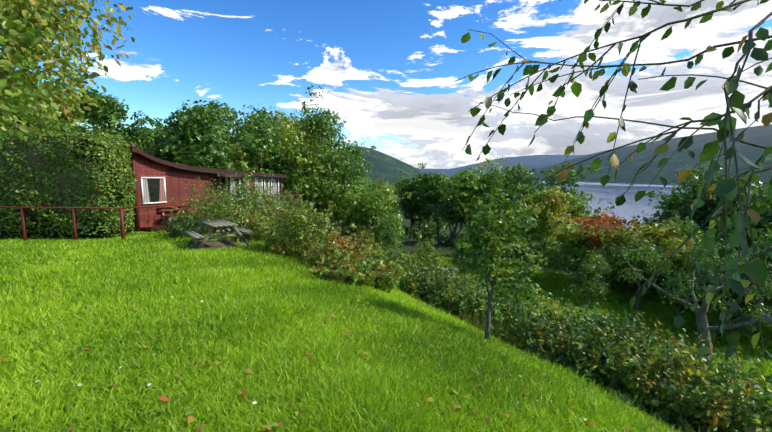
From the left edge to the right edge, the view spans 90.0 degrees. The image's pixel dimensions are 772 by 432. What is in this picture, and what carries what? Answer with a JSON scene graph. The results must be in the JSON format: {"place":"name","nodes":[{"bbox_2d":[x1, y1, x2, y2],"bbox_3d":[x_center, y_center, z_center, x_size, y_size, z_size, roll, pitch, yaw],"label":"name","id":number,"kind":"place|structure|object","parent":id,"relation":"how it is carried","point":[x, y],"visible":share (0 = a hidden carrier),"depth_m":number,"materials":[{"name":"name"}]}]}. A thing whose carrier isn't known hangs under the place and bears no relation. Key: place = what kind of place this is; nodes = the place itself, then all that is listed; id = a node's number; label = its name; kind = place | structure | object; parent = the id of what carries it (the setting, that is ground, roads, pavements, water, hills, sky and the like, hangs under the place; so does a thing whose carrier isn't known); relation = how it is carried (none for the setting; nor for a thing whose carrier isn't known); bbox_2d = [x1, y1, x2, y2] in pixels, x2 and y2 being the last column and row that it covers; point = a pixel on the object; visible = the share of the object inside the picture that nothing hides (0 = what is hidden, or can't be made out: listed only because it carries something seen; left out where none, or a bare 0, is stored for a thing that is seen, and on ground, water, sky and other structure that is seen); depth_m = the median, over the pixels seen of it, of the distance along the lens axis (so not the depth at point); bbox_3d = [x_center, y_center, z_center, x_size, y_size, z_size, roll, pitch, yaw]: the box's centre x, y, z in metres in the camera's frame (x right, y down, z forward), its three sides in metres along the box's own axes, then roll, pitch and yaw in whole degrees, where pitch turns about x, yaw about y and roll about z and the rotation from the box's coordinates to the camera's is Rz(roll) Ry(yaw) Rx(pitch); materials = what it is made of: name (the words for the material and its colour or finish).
{"place":"outdoors","nodes":[
{"label":"outdoors","id":0,"kind":"place"},
{"bbox_2d":[143,178,276,208],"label":"curtains","id":1,"kind":"object","parent":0,"point":[146,193],"visible":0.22,"depth_m":17.48,"materials":[{"name":"white fabric"}]},
{"bbox_2d":[253,194,301,226],"bbox_3d":[-6.804,0.077,24.541,1.492,2.850,3.050,2,6,20],"label":"deck railing","id":2,"kind":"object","parent":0,"point":[283,204],"depth_m":24.04,"materials":[{"name":"wood"}]},
{"bbox_2d":[0,225,682,431],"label":"lawn grass","id":3,"kind":"structure","parent":0,"point":[237,318],"depth_m":4.15,"materials":[{"name":"green plant"}]},
{"bbox_2d":[35,287,585,430],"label":"lawn daisies","id":4,"kind":"object","parent":3,"relation":"on","point":[254,402],"visible":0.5,"depth_m":3.17,"materials":[{"name":"white plant"}]},
{"bbox_2d":[0,124,771,404],"bbox_3d":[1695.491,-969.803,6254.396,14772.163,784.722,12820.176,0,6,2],"label":"terrain","id":5,"kind":"structure","parent":0,"point":[387,167],"depth_m":2617.29,"materials":[{"name":"green plant"}]},
{"bbox_2d":[0,0,134,145],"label":"overhanging tree","id":6,"kind":"object","parent":5,"relation":"on","point":[23,34],"depth_m":4.20,"materials":[{"name":"green plant"}]},
{"bbox_2d":[0,127,138,238],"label":"hedge","id":7,"kind":"object","parent":5,"relation":"on","point":[122,147],"depth_m":14.37,"materials":[{"name":"green plant"}]},
{"bbox_2d":[0,204,176,240],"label":"garden railing","id":8,"kind":"object","parent":5,"relation":"on","point":[24,228],"visible":0.73,"depth_m":13.91,"materials":[{"name":"red wood"}]},
{"bbox_2d":[141,218,248,231],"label":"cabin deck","id":9,"kind":"structure","parent":5,"relation":"on","point":[153,228],"depth_m":16.50,"materials":[{"name":"brown wood"}]},
{"bbox_2d":[158,204,191,216],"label":"bench slats","id":10,"kind":"object","parent":9,"relation":"on","point":[167,209],"visible":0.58,"depth_m":17.63,"materials":[{"name":"red wood"}]},
{"bbox_2d":[162,209,191,224],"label":"bench legs","id":11,"kind":"object","parent":9,"relation":"on","point":[167,219],"visible":0.35,"depth_m":17.42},
{"bbox_2d":[0,71,391,238],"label":"hillside trees","id":12,"kind":"object","parent":5,"relation":"on","point":[171,142],"depth_m":31.15,"materials":[{"name":"green plant"}]},
{"bbox_2d":[127,153,281,231],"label":"cabin walls","id":13,"kind":"structure","parent":5,"relation":"on","point":[176,179],"depth_m":17.74,"materials":[{"name":"red wood"}]},
{"bbox_2d":[126,147,286,176],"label":"roof","id":14,"kind":"structure","parent":13,"relation":"attached to","point":[143,154],"depth_m":17.85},
{"bbox_2d":[172,166,287,192],"bbox_3d":[-8.281,-1.324,21.882,0.389,2.783,8.959,2,6,20],"label":"gutter","id":15,"kind":"object","parent":14,"relation":"attached to","point":[226,173],"visible":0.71,"depth_m":19.87,"materials":[{"name":"grey metal"}]},
{"bbox_2d":[140,177,279,209],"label":"window frames","id":16,"kind":"structure","parent":13,"relation":"in","point":[165,201],"depth_m":17.53,"materials":[{"name":"white wood"}]},
{"bbox_2d":[147,178,277,208],"bbox_3d":[-8.788,-1.085,21.090,0.001,1.970,9.630,2,6,20],"label":"window glass","id":17,"kind":"object","parent":16,"relation":"in","point":[154,188],"visible":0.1,"depth_m":17.16,"materials":[{"name":"glass"}]},
{"bbox_2d":[213,174,243,215],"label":"door","id":18,"kind":"structure","parent":13,"relation":"attached to","point":[224,179],"depth_m":20.78,"materials":[{"name":"wood"}]},
{"bbox_2d":[180,240,251,249],"bbox_3d":[-5.597,1.008,12.905,2.954,0.171,2.757,0,6,2],"label":"dirt patch","id":19,"kind":"object","parent":5,"relation":"on","point":[210,244],"visible":0.4,"depth_m":13.24,"materials":[{"name":"brown soil"}]},
{"bbox_2d":[183,220,252,248],"bbox_3d":[-5.633,0.619,12.979,1.825,0.800,1.800,-5,7,-38],"label":"picnic table","id":20,"kind":"object","parent":19,"relation":"on","point":[214,225],"visible":0.92,"depth_m":12.71,"materials":[{"name":"grey wood"}]},
{"bbox_2d":[261,85,374,216],"bbox_3d":[-7.039,-4.195,37.847,14.931,16.717,10.805,6,8,44],"label":"tree","id":21,"kind":"object","parent":5,"relation":"on","point":[322,121],"depth_m":35.98,"materials":[{"name":"green plant"}]},
{"bbox_2d":[160,163,477,292],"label":"garden shrubs","id":22,"kind":"object","parent":5,"relation":"on","point":[364,276],"depth_m":12.20,"materials":[{"name":"green plant"}]},
{"bbox_2d":[1,243,654,431],"bbox_3d":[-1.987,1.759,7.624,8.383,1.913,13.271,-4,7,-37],"label":"fallen leaves","id":23,"kind":"object","parent":5,"relation":"on","point":[199,428],"visible":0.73,"depth_m":3.50,"materials":[{"name":"orange plant"}]},
{"bbox_2d":[405,267,459,277],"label":"drystone garden wall","id":24,"kind":"structure","parent":5,"relation":"on","point":[442,269],"depth_m":25.74,"materials":[{"name":"stone"}]},
{"bbox_2d":[455,184,548,339],"bbox_3d":[1.943,0.997,6.646,1.619,3.081,1.911,0,6,2],"label":"orchard tree","id":25,"kind":"object","parent":5,"relation":"on","point":[507,227],"depth_m":6.57,"materials":[{"name":"green plant"}]},
{"bbox_2d":[285,156,771,342],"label":"trees","id":26,"kind":"object","parent":5,"relation":"on","point":[572,229],"depth_m":31.27,"materials":[{"name":"green plant"}]},
{"bbox_2d":[363,238,771,431],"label":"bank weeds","id":27,"kind":"object","parent":5,"relation":"on","point":[630,366],"depth_m":7.32,"materials":[{"name":"green plant"}]},
{"bbox_2d":[398,254,771,414],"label":"lower lawn","id":28,"kind":"structure","parent":5,"relation":"on","point":[616,302],"depth_m":18.78,"materials":[{"name":"green plant"}]},
{"bbox_2d":[560,254,610,318],"bbox_3d":[8.686,3.231,16.794,2.135,3.223,2.139,0,6,2],"label":"orchard tree","id":29,"kind":"object","parent":5,"relation":"on","point":[587,275],"depth_m":16.47,"materials":[{"name":"green plant"}]},
{"bbox_2d":[454,0,771,362],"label":"overhanging tree","id":30,"kind":"object","parent":5,"relation":"on","point":[756,270],"depth_m":1.49,"materials":[{"name":"green plant"}]},
{"bbox_2d":[620,236,674,309],"bbox_3d":[13.170,3.009,19.586,2.746,3.789,2.665,0,6,2],"label":"orchard tree","id":31,"kind":"object","parent":5,"relation":"on","point":[634,261],"depth_m":19.35,"materials":[{"name":"green plant"}]},
{"bbox_2d":[610,213,771,366],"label":"tree","id":32,"kind":"object","parent":5,"relation":"on","point":[763,289],"depth_m":12.17,"materials":[{"name":"green plant"}]},
{"bbox_2d":[0,0,771,168],"label":"sky","id":33,"kind":"structure","parent":0,"point":[391,68],"materials":[{"name":"blue"}]},
{"bbox_2d":[515,259,536,291],"bbox_3d":[6.790,3.411,18.867,1.049,2.589,0.995,0,6,2],"label":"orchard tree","id":34,"kind":"object","parent":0,"point":[529,274],"depth_m":18.76,"materials":[{"name":"green plant"}]},
{"bbox_2d":[446,179,707,227],"bbox_3d":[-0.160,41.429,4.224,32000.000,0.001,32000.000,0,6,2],"label":"loch water","id":35,"kind":"structure","parent":0,"point":[629,208],"depth_m":755.55,"materials":[{"name":"liquid"}]}
]}

